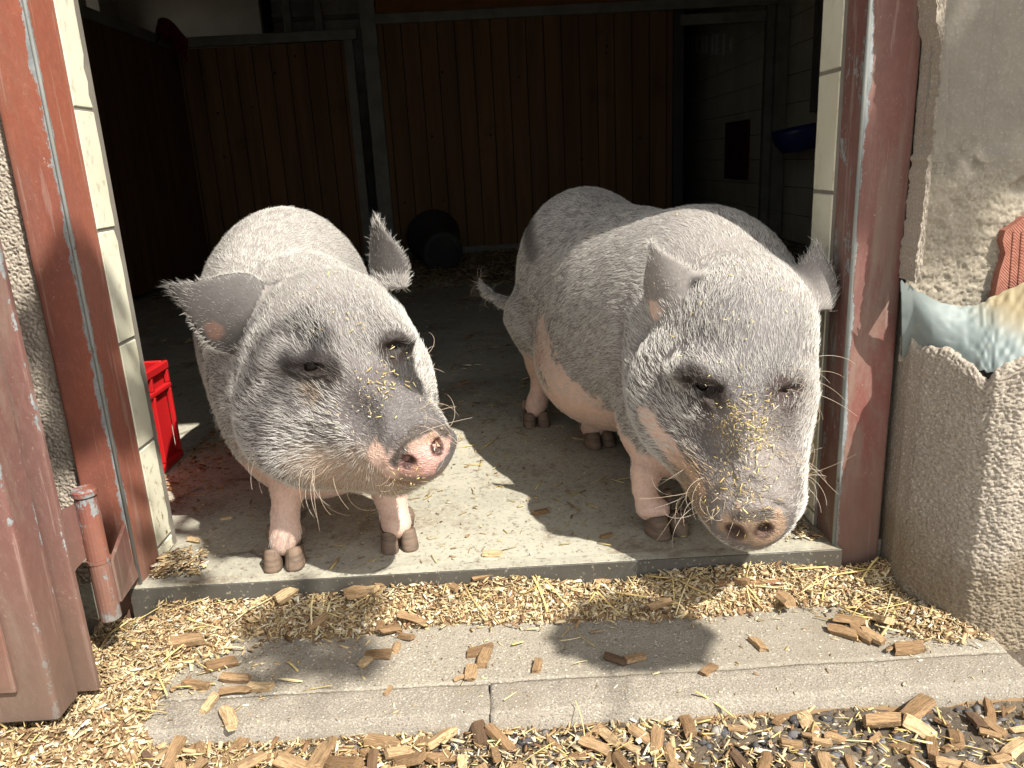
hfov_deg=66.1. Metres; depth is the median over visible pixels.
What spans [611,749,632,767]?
wood chip
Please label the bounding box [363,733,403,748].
wood chip
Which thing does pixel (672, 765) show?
wood chip
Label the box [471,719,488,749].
wood chip
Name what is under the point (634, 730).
wood chip
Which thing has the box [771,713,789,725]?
wood chip
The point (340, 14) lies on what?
wall
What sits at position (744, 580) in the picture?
wood chip
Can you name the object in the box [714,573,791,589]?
stick
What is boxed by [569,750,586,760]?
wood chip
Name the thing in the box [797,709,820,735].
wood chip
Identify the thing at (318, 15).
steel post
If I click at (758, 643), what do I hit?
wood chip
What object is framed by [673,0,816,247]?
tiled wall
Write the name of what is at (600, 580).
wood chip
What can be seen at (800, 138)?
drinking bowl
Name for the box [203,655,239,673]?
wood chip
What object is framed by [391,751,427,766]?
wood chip
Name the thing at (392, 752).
wood chip
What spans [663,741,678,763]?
wood chip
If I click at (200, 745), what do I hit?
wood chip
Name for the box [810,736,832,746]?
wood chip
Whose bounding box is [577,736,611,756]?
wood chip
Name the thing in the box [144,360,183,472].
plastic crate
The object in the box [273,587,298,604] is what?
wood chip
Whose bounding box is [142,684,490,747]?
kerb stone
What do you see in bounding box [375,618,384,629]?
wood chip
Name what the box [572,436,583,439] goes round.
wood chip
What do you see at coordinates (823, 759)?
wood chip
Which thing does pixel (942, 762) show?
wood chip
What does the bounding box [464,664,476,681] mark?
wood chip
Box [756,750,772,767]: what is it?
wood chip
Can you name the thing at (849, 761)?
wood chip
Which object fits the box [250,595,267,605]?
wood chip
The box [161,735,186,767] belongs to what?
wood chip
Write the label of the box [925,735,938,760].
wood chip
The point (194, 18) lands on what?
white wall
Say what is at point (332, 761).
wood chip
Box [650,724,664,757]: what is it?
wood chip
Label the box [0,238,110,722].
stable door
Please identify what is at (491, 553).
wood chip
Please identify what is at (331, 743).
wood chip
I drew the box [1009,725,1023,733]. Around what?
wood chip
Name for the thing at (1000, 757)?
wood chip
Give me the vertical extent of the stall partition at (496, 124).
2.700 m
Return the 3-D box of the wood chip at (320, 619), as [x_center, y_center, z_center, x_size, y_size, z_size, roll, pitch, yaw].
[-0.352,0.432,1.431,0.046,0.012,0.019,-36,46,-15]
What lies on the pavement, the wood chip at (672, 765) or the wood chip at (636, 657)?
the wood chip at (636, 657)
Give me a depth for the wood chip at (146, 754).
1.17 m
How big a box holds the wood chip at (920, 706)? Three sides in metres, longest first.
0.058 x 0.032 x 0.017 m
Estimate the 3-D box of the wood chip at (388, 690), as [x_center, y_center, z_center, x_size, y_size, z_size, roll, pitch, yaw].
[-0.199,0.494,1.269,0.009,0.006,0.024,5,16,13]
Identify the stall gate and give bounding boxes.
[178,29,371,272]
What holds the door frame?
attached to the stable building
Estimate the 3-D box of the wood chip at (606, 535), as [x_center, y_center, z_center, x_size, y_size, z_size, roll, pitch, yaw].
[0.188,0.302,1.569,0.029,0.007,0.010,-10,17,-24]
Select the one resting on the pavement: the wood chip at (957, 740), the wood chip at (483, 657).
the wood chip at (483, 657)
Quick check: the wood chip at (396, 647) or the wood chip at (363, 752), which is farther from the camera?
the wood chip at (396, 647)
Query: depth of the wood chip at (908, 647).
1.29 m
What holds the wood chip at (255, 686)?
on the pavement
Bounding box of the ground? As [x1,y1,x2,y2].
[212,650,1023,767]
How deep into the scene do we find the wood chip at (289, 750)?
1.18 m
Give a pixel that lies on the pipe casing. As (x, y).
(817, 33)
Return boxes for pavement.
[159,605,1006,701]
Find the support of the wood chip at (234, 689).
on the pavement
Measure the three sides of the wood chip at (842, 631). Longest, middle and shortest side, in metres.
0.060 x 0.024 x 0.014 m
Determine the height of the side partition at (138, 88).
1.650 m
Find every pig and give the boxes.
[161,206,468,573]
[471,186,857,552]
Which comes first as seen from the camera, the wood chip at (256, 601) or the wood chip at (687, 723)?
the wood chip at (687, 723)
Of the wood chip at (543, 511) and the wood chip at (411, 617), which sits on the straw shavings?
the wood chip at (411, 617)
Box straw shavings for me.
[0,556,1023,767]
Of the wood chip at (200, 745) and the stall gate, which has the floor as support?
the stall gate
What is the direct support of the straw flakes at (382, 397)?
on the pig at (279, 377)
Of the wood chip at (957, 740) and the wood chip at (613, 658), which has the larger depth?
the wood chip at (613, 658)
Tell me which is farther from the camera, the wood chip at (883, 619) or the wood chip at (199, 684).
the wood chip at (883, 619)
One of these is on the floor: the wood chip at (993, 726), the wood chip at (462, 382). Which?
the wood chip at (462, 382)
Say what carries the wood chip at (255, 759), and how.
on the straw shavings
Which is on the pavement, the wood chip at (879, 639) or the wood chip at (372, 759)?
the wood chip at (879, 639)
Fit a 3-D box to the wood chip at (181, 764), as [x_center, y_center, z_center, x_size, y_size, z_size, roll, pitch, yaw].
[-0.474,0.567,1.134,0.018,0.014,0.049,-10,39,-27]
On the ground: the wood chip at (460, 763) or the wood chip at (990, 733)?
the wood chip at (990, 733)
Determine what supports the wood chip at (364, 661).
on the pavement
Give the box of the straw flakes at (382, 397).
[295,269,449,494]
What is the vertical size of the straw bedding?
0.123 m
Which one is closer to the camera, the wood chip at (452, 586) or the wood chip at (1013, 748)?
the wood chip at (1013, 748)
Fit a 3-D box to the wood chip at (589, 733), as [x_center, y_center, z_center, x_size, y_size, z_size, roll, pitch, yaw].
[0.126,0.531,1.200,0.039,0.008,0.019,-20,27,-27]
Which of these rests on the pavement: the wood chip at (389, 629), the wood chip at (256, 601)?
the wood chip at (389, 629)
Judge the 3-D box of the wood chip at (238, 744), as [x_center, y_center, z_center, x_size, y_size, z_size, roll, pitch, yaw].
[-0.420,0.556,1.198,0.026,0.016,0.063,17,24,13]
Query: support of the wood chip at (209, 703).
on the kerb stone at (436, 709)
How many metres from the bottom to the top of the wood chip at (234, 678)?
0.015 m
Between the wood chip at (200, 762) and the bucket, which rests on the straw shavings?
the wood chip at (200, 762)
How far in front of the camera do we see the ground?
1.17 m
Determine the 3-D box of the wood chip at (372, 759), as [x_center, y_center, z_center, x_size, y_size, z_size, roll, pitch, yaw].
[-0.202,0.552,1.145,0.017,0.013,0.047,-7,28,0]
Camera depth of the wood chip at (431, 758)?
1.15 m
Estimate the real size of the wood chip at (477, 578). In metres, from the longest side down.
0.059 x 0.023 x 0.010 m
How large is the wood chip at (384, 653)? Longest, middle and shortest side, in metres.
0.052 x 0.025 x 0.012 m
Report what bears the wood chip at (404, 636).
on the pavement
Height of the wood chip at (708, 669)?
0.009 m
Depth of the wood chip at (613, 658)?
1.31 m
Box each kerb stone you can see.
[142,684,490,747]
[490,653,1023,730]
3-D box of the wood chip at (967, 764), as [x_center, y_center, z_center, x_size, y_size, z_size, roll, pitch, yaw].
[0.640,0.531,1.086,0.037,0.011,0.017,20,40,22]
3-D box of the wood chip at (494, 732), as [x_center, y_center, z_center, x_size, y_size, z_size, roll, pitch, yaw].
[-0.017,0.535,1.188,0.024,0.014,0.057,-17,42,-38]
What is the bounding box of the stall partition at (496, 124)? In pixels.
[358,0,790,255]
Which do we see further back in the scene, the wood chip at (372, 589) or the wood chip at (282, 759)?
the wood chip at (372, 589)
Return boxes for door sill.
[129,542,841,621]
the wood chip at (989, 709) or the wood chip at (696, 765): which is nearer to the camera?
the wood chip at (696, 765)
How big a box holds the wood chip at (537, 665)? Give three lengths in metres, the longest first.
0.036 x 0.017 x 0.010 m
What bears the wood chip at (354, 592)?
on the straw shavings
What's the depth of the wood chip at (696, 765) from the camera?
1.12 m
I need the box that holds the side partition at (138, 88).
[79,4,208,296]
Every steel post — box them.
[281,0,293,43]
[313,0,324,30]
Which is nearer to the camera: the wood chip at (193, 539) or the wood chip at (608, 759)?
the wood chip at (608, 759)
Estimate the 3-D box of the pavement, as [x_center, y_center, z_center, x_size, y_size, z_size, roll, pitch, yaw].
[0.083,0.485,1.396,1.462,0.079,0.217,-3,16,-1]
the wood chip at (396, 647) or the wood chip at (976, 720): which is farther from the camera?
the wood chip at (396, 647)
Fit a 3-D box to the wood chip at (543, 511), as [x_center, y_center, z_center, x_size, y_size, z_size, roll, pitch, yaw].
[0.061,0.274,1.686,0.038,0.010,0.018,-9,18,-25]
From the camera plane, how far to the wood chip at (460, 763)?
1.15 m
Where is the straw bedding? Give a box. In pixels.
[135,233,823,578]
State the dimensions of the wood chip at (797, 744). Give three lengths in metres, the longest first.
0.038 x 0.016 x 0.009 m
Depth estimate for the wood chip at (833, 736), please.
1.16 m
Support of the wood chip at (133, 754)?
on the straw shavings
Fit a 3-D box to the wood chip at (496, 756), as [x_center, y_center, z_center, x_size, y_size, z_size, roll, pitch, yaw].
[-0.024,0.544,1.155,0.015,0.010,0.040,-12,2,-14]
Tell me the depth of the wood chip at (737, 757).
1.12 m
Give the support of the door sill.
attached to the door frame
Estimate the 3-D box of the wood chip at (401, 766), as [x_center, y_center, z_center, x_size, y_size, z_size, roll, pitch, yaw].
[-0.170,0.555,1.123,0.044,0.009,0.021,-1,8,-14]
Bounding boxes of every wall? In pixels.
[117,0,263,48]
[270,0,378,226]
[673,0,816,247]
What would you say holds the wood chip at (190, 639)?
on the straw shavings
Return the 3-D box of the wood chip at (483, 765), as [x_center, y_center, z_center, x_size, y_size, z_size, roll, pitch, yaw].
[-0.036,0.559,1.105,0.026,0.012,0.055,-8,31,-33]
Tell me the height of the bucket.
0.417 m
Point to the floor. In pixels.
(442, 332)
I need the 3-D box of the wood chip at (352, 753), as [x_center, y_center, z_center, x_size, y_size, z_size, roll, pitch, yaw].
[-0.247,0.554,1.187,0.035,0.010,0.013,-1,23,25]
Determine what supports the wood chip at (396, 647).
on the pavement
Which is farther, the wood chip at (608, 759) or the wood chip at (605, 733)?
the wood chip at (605, 733)
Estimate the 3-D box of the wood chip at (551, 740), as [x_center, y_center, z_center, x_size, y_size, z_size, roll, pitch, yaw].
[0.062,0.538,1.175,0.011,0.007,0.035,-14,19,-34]
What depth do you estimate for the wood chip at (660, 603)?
1.43 m
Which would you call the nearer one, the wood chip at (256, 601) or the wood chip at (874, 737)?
the wood chip at (874, 737)
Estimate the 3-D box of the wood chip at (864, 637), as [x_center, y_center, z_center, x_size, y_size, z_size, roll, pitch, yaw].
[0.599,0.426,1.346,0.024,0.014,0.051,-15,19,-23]
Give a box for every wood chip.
[125,748,143,767]
[140,750,160,767]
[149,747,162,752]
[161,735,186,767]
[167,632,208,648]
[169,683,181,691]
[174,761,185,767]
[181,678,212,689]
[186,536,200,542]
[193,741,204,762]
[193,757,209,767]
[199,691,218,713]
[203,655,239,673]
[218,672,250,683]
[218,685,251,694]
[218,705,237,731]
[220,516,232,519]
[221,737,249,762]
[228,751,266,767]
[246,681,274,691]
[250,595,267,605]
[262,752,276,764]
[271,751,307,767]
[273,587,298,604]
[283,747,292,753]
[305,742,335,767]
[308,611,328,631]
[324,755,364,767]
[326,736,336,749]
[338,748,357,755]
[342,585,369,599]
[356,656,372,667]
[359,746,379,759]
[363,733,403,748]
[364,648,392,659]
[365,585,379,592]
[367,748,378,767]
[374,583,385,590]
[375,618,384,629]
[379,623,401,634]
[383,746,413,759]
[384,685,392,695]
[388,765,406,767]
[391,641,400,653]
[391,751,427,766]
[397,610,429,626]
[398,633,415,639]
[412,735,429,751]
[425,726,457,751]
[425,752,456,764]
[444,582,459,591]
[453,674,464,681]
[456,380,469,385]
[456,754,466,767]
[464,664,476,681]
[467,642,493,658]
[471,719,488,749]
[472,574,494,580]
[475,762,487,767]
[476,647,491,667]
[482,550,503,556]
[485,722,516,752]
[491,746,501,762]
[509,761,524,767]
[532,508,549,515]
[532,657,541,672]
[546,736,562,751]
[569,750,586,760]
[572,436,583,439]
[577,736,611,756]
[583,723,604,738]
[593,579,610,583]
[599,727,621,747]
[600,532,612,538]
[603,651,626,665]
[603,754,612,767]
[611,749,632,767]
[621,741,640,754]
[624,652,646,663]
[628,723,650,745]
[633,762,651,767]
[645,596,673,609]
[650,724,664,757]
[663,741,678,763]
[667,761,684,767]
[679,714,696,738]
[688,761,704,767]
[699,662,718,676]
[727,724,747,733]
[729,747,752,767]
[731,577,749,584]
[747,636,768,651]
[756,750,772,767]
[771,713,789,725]
[772,589,795,607]
[778,737,802,749]
[785,760,813,767]
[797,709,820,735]
[801,731,816,737]
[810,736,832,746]
[815,751,834,767]
[824,731,847,741]
[827,623,860,641]
[833,613,867,624]
[844,754,856,767]
[850,622,872,644]
[861,626,886,645]
[862,712,900,728]
[865,612,895,624]
[869,731,881,743]
[886,645,893,650]
[888,742,914,754]
[892,640,924,654]
[900,693,936,719]
[902,713,937,737]
[906,754,925,767]
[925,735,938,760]
[932,716,951,727]
[934,756,963,767]
[940,742,952,752]
[948,729,964,750]
[960,760,982,767]
[964,711,989,729]
[978,727,1002,740]
[982,696,996,722]
[982,763,1006,767]
[984,716,1007,737]
[988,752,1013,764]
[1000,736,1023,760]
[1001,706,1015,713]
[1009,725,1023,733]
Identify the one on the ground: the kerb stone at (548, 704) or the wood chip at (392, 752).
the kerb stone at (548, 704)
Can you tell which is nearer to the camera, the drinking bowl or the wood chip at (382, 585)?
the wood chip at (382, 585)
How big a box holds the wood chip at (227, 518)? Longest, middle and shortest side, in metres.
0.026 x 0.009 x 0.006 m
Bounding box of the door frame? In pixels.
[0,0,920,622]
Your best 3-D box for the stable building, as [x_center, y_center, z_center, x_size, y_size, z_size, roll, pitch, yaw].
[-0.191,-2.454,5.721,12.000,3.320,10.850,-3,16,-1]
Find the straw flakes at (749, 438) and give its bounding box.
[552,189,813,537]
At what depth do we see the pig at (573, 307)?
1.39 m
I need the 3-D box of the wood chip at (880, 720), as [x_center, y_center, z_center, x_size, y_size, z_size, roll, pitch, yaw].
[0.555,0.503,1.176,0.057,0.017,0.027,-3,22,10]
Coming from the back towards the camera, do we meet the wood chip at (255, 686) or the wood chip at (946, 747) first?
the wood chip at (255, 686)
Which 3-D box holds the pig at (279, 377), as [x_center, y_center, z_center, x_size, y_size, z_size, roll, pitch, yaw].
[-0.483,-0.071,1.819,0.447,0.651,1.342,-8,16,-16]
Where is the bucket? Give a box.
[406,209,462,269]
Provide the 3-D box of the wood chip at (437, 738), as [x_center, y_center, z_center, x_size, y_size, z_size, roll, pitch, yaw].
[-0.109,0.540,1.199,0.058,0.015,0.023,-17,-5,-36]
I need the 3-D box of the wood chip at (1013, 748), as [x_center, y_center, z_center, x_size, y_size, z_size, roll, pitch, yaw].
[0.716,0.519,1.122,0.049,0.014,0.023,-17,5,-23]
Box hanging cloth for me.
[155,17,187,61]
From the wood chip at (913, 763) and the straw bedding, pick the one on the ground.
the wood chip at (913, 763)
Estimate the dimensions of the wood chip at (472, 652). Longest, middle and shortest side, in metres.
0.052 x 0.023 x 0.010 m
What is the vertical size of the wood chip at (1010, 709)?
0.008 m
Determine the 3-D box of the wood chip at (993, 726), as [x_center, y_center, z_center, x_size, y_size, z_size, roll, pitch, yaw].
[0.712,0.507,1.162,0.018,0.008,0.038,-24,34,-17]
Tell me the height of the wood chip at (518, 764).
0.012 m
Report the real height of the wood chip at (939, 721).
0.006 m
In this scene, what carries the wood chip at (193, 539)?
on the floor
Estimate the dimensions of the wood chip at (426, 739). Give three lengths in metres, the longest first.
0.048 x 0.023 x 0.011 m
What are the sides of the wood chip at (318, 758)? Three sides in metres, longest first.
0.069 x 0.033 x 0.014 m
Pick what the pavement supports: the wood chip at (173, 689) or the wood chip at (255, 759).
the wood chip at (173, 689)
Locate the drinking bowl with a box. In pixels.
[771,122,816,152]
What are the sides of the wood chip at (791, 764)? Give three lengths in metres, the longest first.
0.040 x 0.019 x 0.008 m
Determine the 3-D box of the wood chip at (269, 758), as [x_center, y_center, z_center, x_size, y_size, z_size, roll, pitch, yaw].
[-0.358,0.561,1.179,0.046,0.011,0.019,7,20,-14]
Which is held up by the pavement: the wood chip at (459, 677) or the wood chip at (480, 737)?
the wood chip at (459, 677)
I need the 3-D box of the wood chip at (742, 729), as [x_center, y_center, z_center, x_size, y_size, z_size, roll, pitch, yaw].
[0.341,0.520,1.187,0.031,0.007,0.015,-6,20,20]
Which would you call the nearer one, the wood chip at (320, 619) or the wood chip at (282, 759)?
the wood chip at (282, 759)
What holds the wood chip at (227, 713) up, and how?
on the kerb stone at (436, 709)
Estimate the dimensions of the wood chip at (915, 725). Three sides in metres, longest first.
0.051 x 0.024 x 0.010 m
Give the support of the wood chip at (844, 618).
on the pavement
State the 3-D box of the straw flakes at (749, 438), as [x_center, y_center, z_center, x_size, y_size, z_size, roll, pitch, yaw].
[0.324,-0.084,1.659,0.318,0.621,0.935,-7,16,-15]
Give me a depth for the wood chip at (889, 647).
1.30 m
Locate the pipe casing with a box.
[809,0,822,111]
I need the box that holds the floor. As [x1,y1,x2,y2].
[78,244,880,635]
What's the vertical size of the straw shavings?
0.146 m
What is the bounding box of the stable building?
[0,0,1023,651]
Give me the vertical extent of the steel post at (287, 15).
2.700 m
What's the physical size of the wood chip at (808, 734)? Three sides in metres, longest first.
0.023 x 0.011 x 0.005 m
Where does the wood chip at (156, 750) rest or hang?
on the ground
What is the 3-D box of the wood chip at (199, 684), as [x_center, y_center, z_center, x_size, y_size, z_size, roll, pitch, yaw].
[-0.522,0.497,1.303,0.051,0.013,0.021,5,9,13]
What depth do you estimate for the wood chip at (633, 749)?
1.16 m

